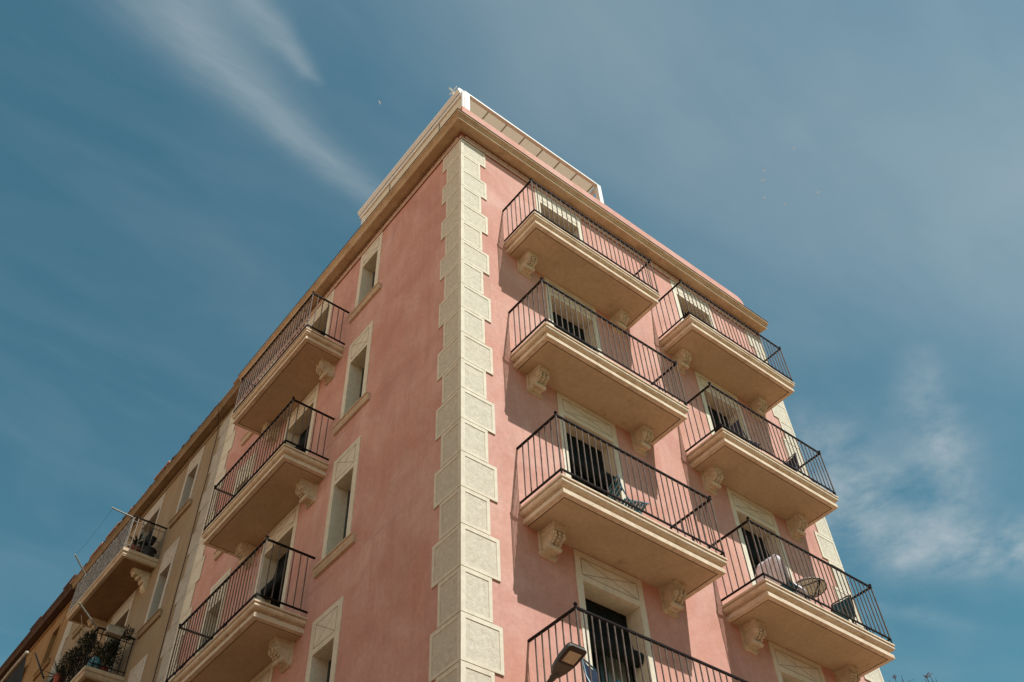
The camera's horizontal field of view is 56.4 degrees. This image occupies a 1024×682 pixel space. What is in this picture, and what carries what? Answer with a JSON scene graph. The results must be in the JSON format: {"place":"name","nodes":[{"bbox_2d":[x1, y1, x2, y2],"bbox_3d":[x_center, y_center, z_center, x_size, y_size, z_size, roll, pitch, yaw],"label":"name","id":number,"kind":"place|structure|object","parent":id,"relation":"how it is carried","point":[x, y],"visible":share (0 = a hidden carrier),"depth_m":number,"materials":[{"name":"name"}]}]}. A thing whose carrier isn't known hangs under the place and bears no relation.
{"place":"outdoors","nodes":[
{"label":"outdoors","id":0,"kind":"place"},
{"bbox_2d":[0,0,1023,681],"label":"sky","id":1,"kind":"structure","parent":0,"point":[176,176],"materials":[{"name":"blue"}]},
{"label":"ground","id":2,"kind":"structure","parent":0,"visible":0},
{"bbox_2d":[0,574,76,681],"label":"ochre building","id":3,"kind":"structure","parent":2,"relation":"on","point":[42,639],"depth_m":29.52,"materials":[{"name":"paint"}]},
{"bbox_2d":[0,651,28,681],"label":"rolled sunblind","id":4,"kind":"object","parent":3,"relation":"attached to","point":[16,675],"visible":1,"depth_m":26.32,"materials":[{"name":"fabric"}]},
{"bbox_2d":[22,647,35,681],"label":"balcony door","id":5,"kind":"structure","parent":3,"relation":"in","point":[29,657],"depth_m":30.28,"materials":[{"name":"beige stone"}]},
{"bbox_2d":[34,653,43,678],"bbox_3d":[-11.953,8.199,24.165,0.041,1.681,2.026,30,-57,-26],"label":"blind arm","id":6,"kind":"object","parent":3,"relation":"attached to","point":[39,665],"visible":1,"depth_m":24.14},
{"bbox_2d":[32,607,67,680],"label":"narrow window","id":7,"kind":"structure","parent":3,"relation":"in","point":[46,659],"depth_m":28.80,"materials":[{"name":"beige paint"}]},
{"bbox_2d":[47,402,234,681],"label":"beige building","id":8,"kind":"structure","parent":2,"relation":"on","point":[135,590],"depth_m":23.14,"materials":[{"name":"paint"}]},
{"bbox_2d":[40,657,66,681],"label":"agave","id":9,"kind":"object","parent":8,"relation":"on","point":[56,678],"visible":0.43,"depth_m":22.04,"materials":[{"name":"green plant"}]},
{"bbox_2d":[56,647,80,677],"bbox_3d":[-10.075,7.310,21.764,0.449,0.607,1.039,30,-57,-26],"label":"trailing plant","id":10,"kind":"object","parent":8,"relation":"hanging from","point":[66,666],"visible":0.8,"depth_m":21.66,"materials":[{"name":"green plant"}]},
{"bbox_2d":[64,656,90,680],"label":"shrub","id":11,"kind":"object","parent":8,"relation":"on","point":[73,669],"visible":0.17,"depth_m":21.72,"materials":[{"name":"green plant"}]},
{"bbox_2d":[71,624,84,638],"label":"narrow window","id":12,"kind":"structure","parent":8,"relation":"in","point":[79,627],"depth_m":26.47,"materials":[{"name":"beige stone"}]},
{"bbox_2d":[75,617,84,665],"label":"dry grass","id":13,"kind":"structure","parent":8,"relation":"on","point":[79,635],"depth_m":21.96,"materials":[{"name":"beige plant"}]},
{"bbox_2d":[74,554,85,574],"bbox_3d":[-11.269,5.858,24.962,0.047,0.301,0.619,-17,-50,11],"label":"drying pole","id":14,"kind":"object","parent":8,"relation":"on","point":[80,564],"visible":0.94,"depth_m":24.95,"materials":[{"name":"grey metal"}]},
{"bbox_2d":[74,629,98,657],"bbox_3d":[-9.496,6.746,21.326,0.463,0.561,0.915,30,-57,-26],"label":"trailing plant","id":15,"kind":"object","parent":8,"relation":"hanging from","point":[83,643],"visible":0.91,"depth_m":21.26,"materials":[{"name":"green plant"}]},
{"bbox_2d":[78,602,96,627],"bbox_3d":[-9.465,6.113,21.327,0.046,0.242,0.728,-17,-50,12],"label":"drying pole","id":16,"kind":"object","parent":8,"relation":"attached to","point":[87,614],"visible":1,"depth_m":21.31,"materials":[{"name":"grey metal"}]},
{"bbox_2d":[77,642,104,670],"bbox_3d":[-9.455,7.220,21.414,0.662,1.124,0.708,30,-57,-26],"label":"shrub","id":17,"kind":"object","parent":8,"relation":"on","point":[95,647],"visible":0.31,"depth_m":21.48,"materials":[{"name":"green plant"}]},
{"bbox_2d":[87,656,100,668],"bbox_3d":[-9.069,7.030,20.736,0.290,0.320,0.290,30,-57,-26],"label":"ceramic vase","id":18,"kind":"object","parent":8,"relation":"on","point":[97,660],"visible":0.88,"depth_m":20.67,"materials":[{"name":"blue ceramic"}]},
{"bbox_2d":[68,517,133,611],"bbox_3d":[-10.334,5.635,23.984,0.029,0.910,3.402,30,-57,-26],"label":"reed screen","id":19,"kind":"object","parent":8,"relation":"on","point":[101,564],"visible":1,"depth_m":23.91,"materials":[{"name":"grey wicker"}]},
{"bbox_2d":[91,639,118,671],"bbox_3d":[-9.022,7.027,21.142,0.572,0.932,0.573,3,-49,-6],"label":"shrub","id":20,"kind":"object","parent":8,"relation":"on","point":[107,649],"visible":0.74,"depth_m":21.16,"materials":[{"name":"green plant"}]},
{"bbox_2d":[100,639,123,671],"bbox_3d":[-9.005,7.148,21.384,0.532,1.137,0.618,30,-57,-26],"label":"shrub","id":21,"kind":"object","parent":8,"relation":"on","point":[120,647],"visible":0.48,"depth_m":21.43,"materials":[{"name":"green plant"}]},
{"bbox_2d":[104,624,124,639],"bbox_3d":[-8.857,6.479,21.296,0.380,0.190,0.190,30,-57,-26],"label":"air conditioner","id":22,"kind":"object","parent":8,"relation":"hanging from","point":[112,630],"visible":1,"depth_m":21.24,"materials":[{"name":"white plastic"}]},
{"bbox_2d":[102,589,136,672],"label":"balcony door","id":23,"kind":"structure","parent":8,"relation":"in","point":[120,618],"depth_m":23.50,"materials":[{"name":"beige stone"}]},
{"bbox_2d":[111,507,132,517],"bbox_3d":[-9.526,4.216,23.420,0.047,0.082,0.654,-34,-56,24],"label":"drying pole","id":24,"kind":"object","parent":8,"relation":"attached to","point":[122,512],"visible":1,"depth_m":23.38,"materials":[{"name":"white metal"}]},
{"bbox_2d":[121,625,135,642],"bbox_3d":[-8.640,6.567,21.444,0.424,0.420,0.389,3,-49,-6],"label":"trailing plant","id":25,"kind":"object","parent":8,"relation":"hanging from","point":[129,634],"visible":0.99,"depth_m":21.39,"materials":[{"name":"green plant"}]},
{"bbox_2d":[128,654,147,681],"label":"narrow window","id":26,"kind":"structure","parent":8,"relation":"in","point":[136,673],"depth_m":20.18,"materials":[{"name":"beige stone"}]},
{"bbox_2d":[126,531,150,551],"bbox_3d":[-9.166,4.940,23.384,0.803,0.862,0.798,30,-57,-26],"label":"yucca","id":27,"kind":"object","parent":8,"relation":"on","point":[135,543],"visible":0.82,"depth_m":23.31,"materials":[{"name":"green plant"}]},
{"bbox_2d":[139,546,156,556],"bbox_3d":[-8.853,5.157,23.193,0.507,0.263,0.511,30,-57,-26],"label":"plant tub","id":28,"kind":"object","parent":8,"relation":"on","point":[149,551],"visible":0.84,"depth_m":23.12,"materials":[{"name":"grey plastic"}]},
{"bbox_2d":[137,492,165,546],"bbox_3d":[-9.591,5.477,25.120,0.296,2.870,1.344,30,-57,-26],"label":"balcony door","id":29,"kind":"structure","parent":8,"relation":"in","point":[153,515],"depth_m":25.86,"materials":[{"name":"beige stone"}]},
{"bbox_2d":[147,536,158,545],"bbox_3d":[-8.934,4.981,23.736,0.287,0.180,0.236,2,-49,-5],"label":"hanging pot","id":30,"kind":"object","parent":8,"relation":"attached to","point":[153,540],"visible":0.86,"depth_m":23.69,"materials":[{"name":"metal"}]},
{"bbox_2d":[136,536,179,639],"bbox_3d":[-7.940,5.620,21.912,0.368,2.248,1.151,30,-57,-26],"label":"narrow window","id":31,"kind":"structure","parent":8,"relation":"in","point":[154,612],"depth_m":21.98,"materials":[{"name":"beige stone"}]},
{"bbox_2d":[152,409,218,681],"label":"drainpipe","id":32,"kind":"object","parent":8,"relation":"attached to","point":[186,552],"visible":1,"depth_m":21.32,"materials":[{"name":"beige metal"}]},
{"bbox_2d":[168,445,204,528],"bbox_3d":[-8.060,3.655,24.172,0.368,2.103,1.151,30,-57,-26],"label":"narrow window","id":33,"kind":"structure","parent":8,"relation":"in","point":[185,501],"depth_m":24.26,"materials":[{"name":"beige stone"}]},
{"bbox_2d":[164,106,894,681],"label":"pink building","id":34,"kind":"structure","parent":2,"relation":"on","point":[482,368],"depth_m":15.55,"materials":[{"name":"paint"}]},
{"bbox_2d":[195,567,231,655],"bbox_3d":[-5.507,5.396,17.843,0.296,2.195,0.846,30,-57,-26],"label":"narrow window","id":35,"kind":"structure","parent":34,"relation":"in","point":[228,572],"depth_m":18.20,"materials":[{"name":"beige stone"}]},
{"bbox_2d":[213,450,256,560],"bbox_3d":[-5.638,3.408,20.062,0.368,2.333,1.141,30,-57,-26],"label":"narrow window","id":36,"kind":"structure","parent":34,"relation":"in","point":[217,553],"depth_m":20.55,"materials":[{"name":"beige stone"}]},
{"bbox_2d":[240,357,277,446],"bbox_3d":[-5.761,1.389,22.384,0.368,2.193,1.141,30,-57,-26],"label":"narrow window","id":37,"kind":"structure","parent":34,"relation":"in","point":[247,436],"depth_m":21.74,"materials":[{"name":"beige stone"}]},
{"bbox_2d":[250,661,273,681],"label":"balcony door","id":38,"kind":"structure","parent":34,"relation":"in","point":[266,675],"depth_m":14.69,"materials":[{"name":"beige stone"}]},
{"bbox_2d":[252,502,300,608],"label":"balcony door","id":39,"kind":"structure","parent":34,"relation":"in","point":[284,533],"depth_m":16.98,"materials":[{"name":"beige stone"}]},
{"bbox_2d":[283,382,319,453],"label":"balcony door","id":40,"kind":"structure","parent":34,"relation":"in","point":[310,400],"depth_m":19.41,"materials":[{"name":"beige stone"}]},
{"bbox_2d":[305,289,334,336],"bbox_3d":[-4.250,0.189,20.991,0.296,2.870,1.284,30,-57,-26],"label":"balcony door","id":41,"kind":"structure","parent":34,"relation":"in","point":[330,298],"depth_m":21.70,"materials":[{"name":"beige stone"}]},
{"bbox_2d":[305,596,343,681],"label":"narrow window","id":42,"kind":"structure","parent":34,"relation":"in","point":[325,633],"depth_m":13.62,"materials":[{"name":"beige stone"}]},
{"bbox_2d":[312,435,360,578],"bbox_3d":[-2.664,2.649,15.514,0.388,2.333,1.141,30,-57,-26],"label":"narrow window","id":43,"kind":"structure","parent":34,"relation":"in","point":[338,536],"depth_m":15.62,"materials":[{"name":"beige stone"}]},
{"bbox_2d":[332,320,373,435],"bbox_3d":[-2.786,0.649,17.814,0.388,2.333,1.141,30,-57,-26],"label":"narrow window","id":44,"kind":"structure","parent":34,"relation":"in","point":[355,395],"depth_m":17.96,"materials":[{"name":"beige stone"}]},
{"bbox_2d":[348,232,382,323],"bbox_3d":[-2.910,-1.370,20.137,0.388,2.193,1.141,30,-57,-26],"label":"narrow window","id":45,"kind":"structure","parent":34,"relation":"in","point":[368,286],"depth_m":20.32,"materials":[{"name":"beige stone"}]},
{"bbox_2d":[358,88,603,224],"bbox_3d":[-0.750,-2.759,22.534,4.310,2.300,4.223,30,-57,-26],"label":"rooftop railing","id":46,"kind":"object","parent":34,"relation":"on","point":[459,98],"visible":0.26,"depth_m":22.34,"materials":[{"name":"white metal"}]},
{"bbox_2d":[534,188,583,243],"bbox_3d":[0.942,-1.928,19.427,1.284,2.870,0.296,30,-57,-26],"label":"balcony door","id":47,"kind":"structure","parent":34,"relation":"in","point":[539,193],"depth_m":20.18,"materials":[{"name":"beige stone"}]},
{"bbox_2d":[546,642,586,681],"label":"street lamp","id":48,"kind":"object","parent":34,"relation":"attached to","point":[570,656],"visible":1,"depth_m":9.24,"materials":[{"name":"grey metal"}]},
{"bbox_2d":[544,276,602,355],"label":"balcony door","id":49,"kind":"structure","parent":34,"relation":"in","point":[546,279],"depth_m":17.82,"materials":[{"name":"beige stone"}]},
{"bbox_2d":[556,392,627,506],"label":"balcony door","id":50,"kind":"structure","parent":34,"relation":"in","point":[570,410],"depth_m":15.42,"materials":[{"name":"beige stone"}]},
{"bbox_2d":[582,658,619,681],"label":"folding chair","id":51,"kind":"object","parent":34,"relation":"on","point":[593,672],"visible":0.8,"depth_m":11.32,"materials":[{"name":"blue fabric"}]},
{"bbox_2d":[573,549,656,681],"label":"balcony door","id":52,"kind":"structure","parent":34,"relation":"in","point":[605,591],"depth_m":13.03,"materials":[{"name":"beige stone"}]},
{"bbox_2d":[608,475,648,514],"bbox_3d":[1.696,2.402,13.736,0.450,0.881,0.400,13,-51,-14],"label":"folding chair","id":53,"kind":"object","parent":34,"relation":"on","point":[629,500],"visible":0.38,"depth_m":13.74,"materials":[{"name":"teal paint"}]},
{"bbox_2d":[669,279,716,331],"bbox_3d":[4.077,-0.120,21.166,1.284,2.870,0.296,30,-57,-26],"label":"balcony door","id":54,"kind":"structure","parent":34,"relation":"in","point":[672,283],"depth_m":21.90,"materials":[{"name":"beige stone"}]},
{"bbox_2d":[694,370,749,441],"bbox_3d":[4.176,1.937,18.848,1.284,2.870,0.376,30,-57,-26],"label":"balcony door","id":55,"kind":"structure","parent":34,"relation":"in","point":[702,381],"depth_m":19.55,"materials":[{"name":"beige stone"}]},
{"bbox_2d":[727,420,759,447],"bbox_3d":[4.301,1.947,17.590,0.456,0.881,0.400,21,-53,-20],"label":"folding chair","id":56,"kind":"object","parent":34,"relation":"on","point":[735,427],"visible":0.19,"depth_m":17.62,"materials":[{"name":"metal"}]},
{"bbox_2d":[726,487,794,585],"bbox_3d":[4.287,3.982,16.521,1.284,2.870,0.419,30,-57,-26],"label":"balcony door","id":57,"kind":"structure","parent":34,"relation":"in","point":[742,507],"depth_m":17.18,"materials":[{"name":"beige stone"}]},
{"bbox_2d":[780,571,800,594],"bbox_3d":[4.305,3.930,15.203,0.450,0.881,0.400,30,-57,-26],"label":"folding chair","id":58,"kind":"object","parent":34,"relation":"on","point":[791,585],"visible":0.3,"depth_m":15.14,"materials":[{"name":"teal paint"}]},
{"bbox_2d":[755,554,810,600],"bbox_3d":[4.300,3.886,15.251,0.559,0.781,0.527,30,-57,-26],"label":"towel","id":59,"kind":"object","parent":58,"relation":"on","point":[759,572],"visible":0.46,"depth_m":15.19,"materials":[{"name":"white fabric"}]},
{"bbox_2d":[783,453,798,470],"bbox_3d":[5.198,2.485,18.106,0.456,0.881,0.400,21,-53,-20],"label":"folding chair","id":60,"kind":"object","parent":34,"relation":"on","point":[792,461],"visible":0.19,"depth_m":18.32,"materials":[{"name":"metal"}]},
{"bbox_2d":[767,641,825,681],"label":"balcony door","id":61,"kind":"structure","parent":34,"relation":"in","point":[789,666],"depth_m":14.90,"materials":[{"name":"beige stone"}]},
{"bbox_2d":[795,577,826,607],"bbox_3d":[4.891,4.298,15.451,0.600,0.742,0.600,30,-57,-26],"label":"bistro table","id":62,"kind":"object","parent":34,"relation":"on","point":[812,586],"visible":0.41,"depth_m":15.64,"materials":[{"name":"wood"}]},
{"bbox_2d":[831,595,855,623],"bbox_3d":[5.453,4.572,15.822,0.456,0.881,0.400,35,-59,-28],"label":"folding chair","id":63,"kind":"object","parent":34,"relation":"on","point":[843,607],"visible":0.37,"depth_m":16.04,"materials":[{"name":"metal"}]},
{"bbox_2d":[889,672,936,681],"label":"street tree","id":64,"kind":"object","parent":2,"relation":"on","point":[914,678],"visible":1,"depth_m":23.76,"materials":[{"name":"green plant"}]}
]}

